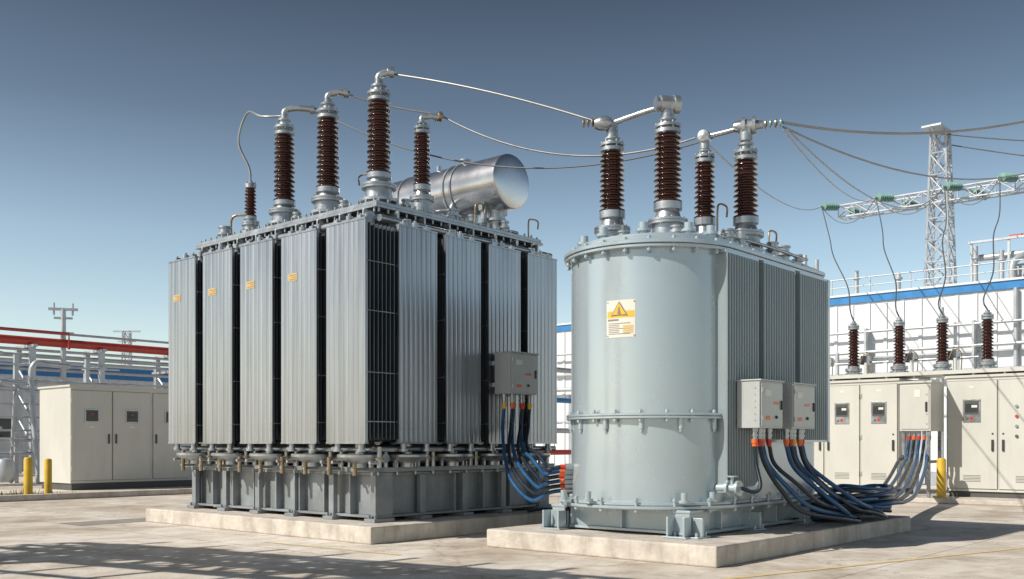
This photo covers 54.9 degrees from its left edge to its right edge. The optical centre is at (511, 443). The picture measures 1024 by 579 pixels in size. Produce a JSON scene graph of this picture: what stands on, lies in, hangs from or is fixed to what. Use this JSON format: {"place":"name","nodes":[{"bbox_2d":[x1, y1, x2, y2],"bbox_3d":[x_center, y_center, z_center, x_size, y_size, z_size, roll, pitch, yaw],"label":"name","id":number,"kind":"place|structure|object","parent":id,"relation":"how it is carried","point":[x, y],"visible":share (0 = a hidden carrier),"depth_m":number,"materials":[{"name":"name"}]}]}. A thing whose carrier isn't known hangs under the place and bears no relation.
{"place":"outdoors","nodes":[
{"label":"outdoors","id":0,"kind":"place"},
{"bbox_2d":[0,360,205,469],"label":"white workshop building","id":1,"kind":"structure","parent":0,"point":[6,397],"depth_m":45.00,"materials":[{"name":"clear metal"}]},
{"bbox_2d":[0,360,205,469],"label":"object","id":2,"kind":"structure","parent":1,"relation":"in","point":[5,396],"depth_m":45.00,"materials":[{"name":"metal"}]},
{"bbox_2d":[63,518,145,525],"bbox_3d":[-6.104,1.196,15.158,0.700,0.001,1.400,0,0,41],"label":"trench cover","id":3,"kind":"object","parent":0,"point":[110,521],"visible":0.8,"depth_m":15.14,"materials":[{"name":"concrete"}]},
{"bbox_2d":[268,542,400,554],"bbox_3d":[-2.100,1.196,11.300,2.280,0.001,0.060,0,0,38],"label":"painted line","id":4,"kind":"object","parent":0,"point":[335,548],"visible":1,"depth_m":11.25,"materials":[{"name":"paint"}]},
{"bbox_2d":[0,470,1023,578],"bbox_3d":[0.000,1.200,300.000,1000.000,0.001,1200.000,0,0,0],"label":"ground","id":5,"kind":"structure","parent":0,"point":[39,539],"depth_m":10.67,"materials":[{"name":"concrete"}]},
{"bbox_2d":[0,351,119,483],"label":"process piping","id":6,"kind":"object","parent":5,"relation":"on","point":[9,470],"visible":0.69,"depth_m":29.83,"materials":[{"name":"metal"}]},
{"bbox_2d":[48,303,77,384],"bbox_3d":[-18.200,-2.250,40.000,1.100,6.900,0.600,0,0,-17],"label":"utility mast","id":7,"kind":"object","parent":5,"relation":"on","point":[63,317],"visible":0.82,"depth_m":39.91,"materials":[{"name":"metal"}]},
{"bbox_2d":[0,327,168,473],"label":"pipe rack","id":8,"kind":"object","parent":5,"relation":"on","point":[31,344],"visible":0.12,"depth_m":40.74,"materials":[{"name":"metal"}]},
{"bbox_2d":[0,488,191,501],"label":"kerb","id":9,"kind":"structure","parent":5,"relation":"on","point":[52,496],"depth_m":21.66,"materials":[{"name":"concrete"}]},
{"bbox_2d":[38,384,204,489],"bbox_3d":[-10.689,-0.155,27.239,1.890,2.710,3.930,0,0,41],"label":"electrical cabinet","id":10,"kind":"object","parent":5,"relation":"on","point":[92,437],"visible":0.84,"depth_m":26.06,"materials":[{"name":"beige metal"}]},
{"bbox_2d":[113,331,140,365],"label":"lattice mast","id":11,"kind":"object","parent":5,"relation":"on","point":[124,336],"visible":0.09,"depth_m":64.95,"materials":[{"name":"metal"}]},
{"bbox_2d":[146,504,552,544],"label":"concrete plinth","id":12,"kind":"structure","parent":5,"relation":"on","point":[361,531],"depth_m":13.01,"materials":[{"name":"beige concrete"}]},
{"bbox_2d":[168,67,556,522],"bbox_3d":[-2.116,-1.983,14.767,5.082,5.943,3.950,0,0,41],"label":"power transformer","id":13,"kind":"object","parent":12,"relation":"on","point":[384,349],"visible":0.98,"depth_m":13.34,"materials":[{"name":"metal"}]},
{"bbox_2d":[237,111,280,180],"bbox_3d":[-3.744,-4.436,14.586,0.970,1.074,0.170,0,0,44],"label":"jumper wire","id":14,"kind":"object","parent":13,"relation":"attached to","point":[240,129],"visible":1,"depth_m":14.83,"materials":[{"name":"metal"}]},
{"bbox_2d":[350,94,429,113],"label":"overhead wire","id":15,"kind":"object","parent":13,"relation":"attached to","point":[391,106],"visible":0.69,"depth_m":13.62,"materials":[{"name":"metal"}]},
{"bbox_2d":[394,73,590,120],"bbox_3d":[-0.262,-4.325,12.309,2.917,1.094,0.030,0,0,28],"label":"overhead wire","id":16,"kind":"object","parent":13,"relation":"attached to","point":[500,94],"visible":1,"depth_m":12.27,"materials":[{"name":"metal"}]},
{"bbox_2d":[337,121,716,168],"bbox_3d":[-0.081,-4.208,13.158,5.980,1.281,0.022,0,0,24],"label":"overhead wire","id":17,"kind":"object","parent":13,"relation":"attached to","point":[523,167],"visible":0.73,"depth_m":13.03,"materials":[{"name":"grey metal"}]},
{"bbox_2d":[501,409,561,501],"bbox_3d":[0.220,0.111,12.570,0.521,1.227,2.585,0,0,-10],"label":"cable bundle","id":18,"kind":"object","parent":13,"relation":"attached to","point":[551,471],"visible":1,"depth_m":12.64,"materials":[{"name":"blue rubber"}]},
{"bbox_2d":[444,116,695,156],"bbox_3d":[0.655,-4.083,12.848,3.530,0.855,0.028,0,0,25],"label":"overhead wire","id":19,"kind":"object","parent":13,"relation":"attached to","point":[576,155],"visible":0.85,"depth_m":12.91,"materials":[{"name":"metal"}]},
{"bbox_2d":[527,507,552,512],"bbox_3d":[1.037,1.054,14.344,1.714,0.285,0.430,0,0,-35],"label":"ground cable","id":20,"kind":"object","parent":5,"relation":"on","point":[537,509],"visible":0.14,"depth_m":14.06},
{"bbox_2d":[538,367,570,462],"bbox_3d":[1.793,-0.300,23.565,0.120,3.000,4.500,0,0,41],"label":"pipe stand","id":21,"kind":"object","parent":5,"relation":"on","point":[562,400],"visible":0.01,"depth_m":22.78,"materials":[{"name":"metal"}]},
{"bbox_2d":[487,515,909,567],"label":"concrete plinth","id":22,"kind":"structure","parent":5,"relation":"on","point":[721,549],"depth_m":10.67,"materials":[{"name":"beige concrete"}]},
{"bbox_2d":[539,95,829,538],"bbox_3d":[2.488,-1.495,12.216,2.462,4.967,4.467,0,0,41],"label":"power transformer","id":23,"kind":"object","parent":22,"relation":"on","point":[700,360],"visible":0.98,"depth_m":10.83,"materials":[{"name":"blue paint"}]},
{"bbox_2d":[782,126,1023,179],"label":"overhead wire","id":24,"kind":"object","parent":23,"relation":"attached to","point":[814,141],"visible":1,"depth_m":13.28,"materials":[{"name":"metal"}]},
{"bbox_2d":[783,120,1023,134],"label":"overhead wire","id":25,"kind":"object","parent":23,"relation":"attached to","point":[893,133],"visible":1,"depth_m":12.04,"materials":[{"name":"metal"}]},
{"bbox_2d":[741,440,928,522],"bbox_3d":[5.739,0.444,15.265,1.084,1.064,11.434,0,0,30],"label":"cable bundle","id":26,"kind":"object","parent":22,"relation":"on","point":[846,505],"visible":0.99,"depth_m":11.77,"materials":[{"name":"blue rubber"}]},
{"bbox_2d":[536,276,1023,485],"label":"building","id":27,"kind":"structure","parent":5,"relation":"on","point":[959,303],"depth_m":28.29,"materials":[{"name":"white metal"}]},
{"bbox_2d":[557,307,1023,457],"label":"wall pipework","id":28,"kind":"object","parent":27,"relation":"attached to","point":[974,345],"depth_m":27.79,"materials":[{"name":"metal"}]},
{"bbox_2d":[803,233,1023,295],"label":"rooftop railing","id":29,"kind":"object","parent":27,"relation":"on","point":[1014,269],"visible":0.63,"depth_m":28.43,"materials":[{"name":"metal"}]},
{"bbox_2d":[721,547,1023,578],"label":"painted line","id":30,"kind":"object","parent":5,"relation":"on","point":[867,564],"visible":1,"depth_m":9.76,"materials":[{"name":"paint"}]},
{"bbox_2d":[819,122,1023,286],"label":"lattice pylon","id":31,"kind":"object","parent":5,"relation":"on","point":[951,186],"visible":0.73,"depth_m":31.94,"materials":[{"name":"metal"}]},
{"bbox_2d":[710,145,821,209],"bbox_3d":[6.431,-5.871,22.759,0.024,4.364,22.884,0,0,21],"label":"overhead wire","id":32,"kind":"object","parent":31,"relation":"attached to","point":[718,154],"visible":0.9,"depth_m":17.30,"materials":[{"name":"metal"}]},
{"bbox_2d":[782,128,875,201],"bbox_3d":[7.553,-5.881,21.953,0.024,4.344,22.325,0,0,23],"label":"overhead wire","id":33,"kind":"object","parent":31,"relation":"attached to","point":[798,148],"visible":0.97,"depth_m":14.82,"materials":[{"name":"metal"}]},
{"bbox_2d":[821,207,853,320],"bbox_3d":[9.132,-5.414,27.831,0.152,5.286,11.582,0,0,14],"label":"dropper wire","id":34,"kind":"object","parent":31,"relation":"hanging from","point":[839,268],"visible":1,"depth_m":26.16,"materials":[{"name":"grey metal"}]},
{"bbox_2d":[822,198,875,223],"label":"jumper wire","id":35,"kind":"object","parent":31,"relation":"attached to","point":[853,221],"visible":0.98,"depth_m":32.77,"materials":[{"name":"grey metal"}]},
{"bbox_2d":[786,128,944,207],"bbox_3d":[8.388,-5.881,21.247,0.024,4.343,21.727,0,0,28],"label":"overhead wire","id":36,"kind":"object","parent":31,"relation":"attached to","point":[806,148],"visible":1,"depth_m":14.82,"materials":[{"name":"metal"}]},
{"bbox_2d":[876,198,899,316],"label":"dropper wire","id":37,"kind":"object","parent":31,"relation":"hanging from","point":[888,261],"visible":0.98,"depth_m":25.53,"materials":[{"name":"grey metal"}]},
{"bbox_2d":[877,189,942,214],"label":"jumper wire","id":38,"kind":"object","parent":31,"relation":"attached to","point":[910,213],"visible":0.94,"depth_m":31.46,"materials":[{"name":"grey metal"}]},
{"bbox_2d":[938,187,946,313],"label":"dropper wire","id":39,"kind":"object","parent":31,"relation":"hanging from","point":[943,254],"visible":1,"depth_m":24.62,"materials":[{"name":"grey metal"}]},
{"bbox_2d":[945,179,998,204],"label":"jumper wire","id":40,"kind":"object","parent":31,"relation":"attached to","point":[974,203],"visible":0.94,"depth_m":30.24,"materials":[{"name":"grey metal"}]},
{"bbox_2d":[943,133,1023,140],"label":"overhead wire","id":41,"kind":"object","parent":31,"relation":"attached to","point":[984,137],"visible":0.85,"depth_m":31.14,"materials":[{"name":"grey metal"}]},
{"bbox_2d":[952,145,1023,155],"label":"overhead wire","id":42,"kind":"object","parent":31,"relation":"attached to","point":[988,150],"visible":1,"depth_m":31.58,"materials":[{"name":"grey metal"}]},
{"bbox_2d":[983,179,1000,309],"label":"dropper wire","id":43,"kind":"object","parent":31,"relation":"hanging from","point":[993,246],"visible":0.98,"depth_m":23.98,"materials":[{"name":"grey metal"}]},
{"bbox_2d":[825,489,1023,506],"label":"kerb","id":44,"kind":"structure","parent":5,"relation":"on","point":[921,497],"depth_m":19.63,"materials":[{"name":"concrete"}]},
{"bbox_2d":[814,378,918,493],"bbox_3d":[7.504,-0.155,22.824,3.360,2.510,1.380,0,0,41],"label":"electrical cabinet","id":45,"kind":"object","parent":44,"relation":"on","point":[863,446],"visible":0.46,"depth_m":21.75,"materials":[{"name":"beige metal"}]},
{"bbox_2d":[830,310,1023,380],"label":"bushing platform","id":46,"kind":"structure","parent":45,"relation":"on","point":[942,366],"depth_m":21.23,"materials":[{"name":"ceramic"}]},
{"bbox_2d":[898,380,944,497],"bbox_3d":[8.519,-0.090,20.505,0.680,2.380,0.860,0,0,41],"label":"junction box","id":47,"kind":"object","parent":44,"relation":"on","point":[921,405],"visible":0.87,"depth_m":20.22,"materials":[{"name":"metal"}]},
{"bbox_2d":[945,373,1023,498],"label":"electrical cabinet","id":48,"kind":"object","parent":44,"relation":"on","point":[985,435],"visible":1,"depth_m":20.08,"materials":[{"name":"beige metal"}]},
{"bbox_2d":[937,458,945,497],"bbox_3d":[8.750,0.745,20.100,0.266,0.910,0.270,0,0,0],"label":"bollard","id":49,"kind":"object","parent":5,"relation":"on","point":[941,477],"visible":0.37,"depth_m":20.03,"materials":[{"name":"yellow metal"}]},
{"label":"dry grass verge","id":50,"kind":"object","parent":5,"relation":"on","visible":0},
{"bbox_2d":[24,457,32,493],"bbox_3d":[-10.450,0.745,21.300,0.266,0.910,0.270,0,0,0],"label":"bollard","id":51,"kind":"object","parent":50,"relation":"on","point":[28,475],"visible":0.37,"depth_m":21.22,"materials":[{"name":"yellow metal"}]},
{"bbox_2d":[0,488,75,494],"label":"grass tufts","id":52,"kind":"object","parent":50,"relation":"on","point":[15,493],"visible":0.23,"depth_m":22.60,"materials":[{"name":"green plant"}]},
{"bbox_2d":[44,458,51,493],"bbox_3d":[-10.350,0.765,22.000,0.236,0.870,0.240,0,0,0],"label":"bollard","id":53,"kind":"object","parent":50,"relation":"on","point":[48,476],"visible":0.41,"depth_m":21.94,"materials":[{"name":"yellow metal"}]},
{"bbox_2d":[0,0,1023,367],"label":"sky","id":54,"kind":"structure","parent":0,"point":[120,120],"materials":[{"name":"blue"}]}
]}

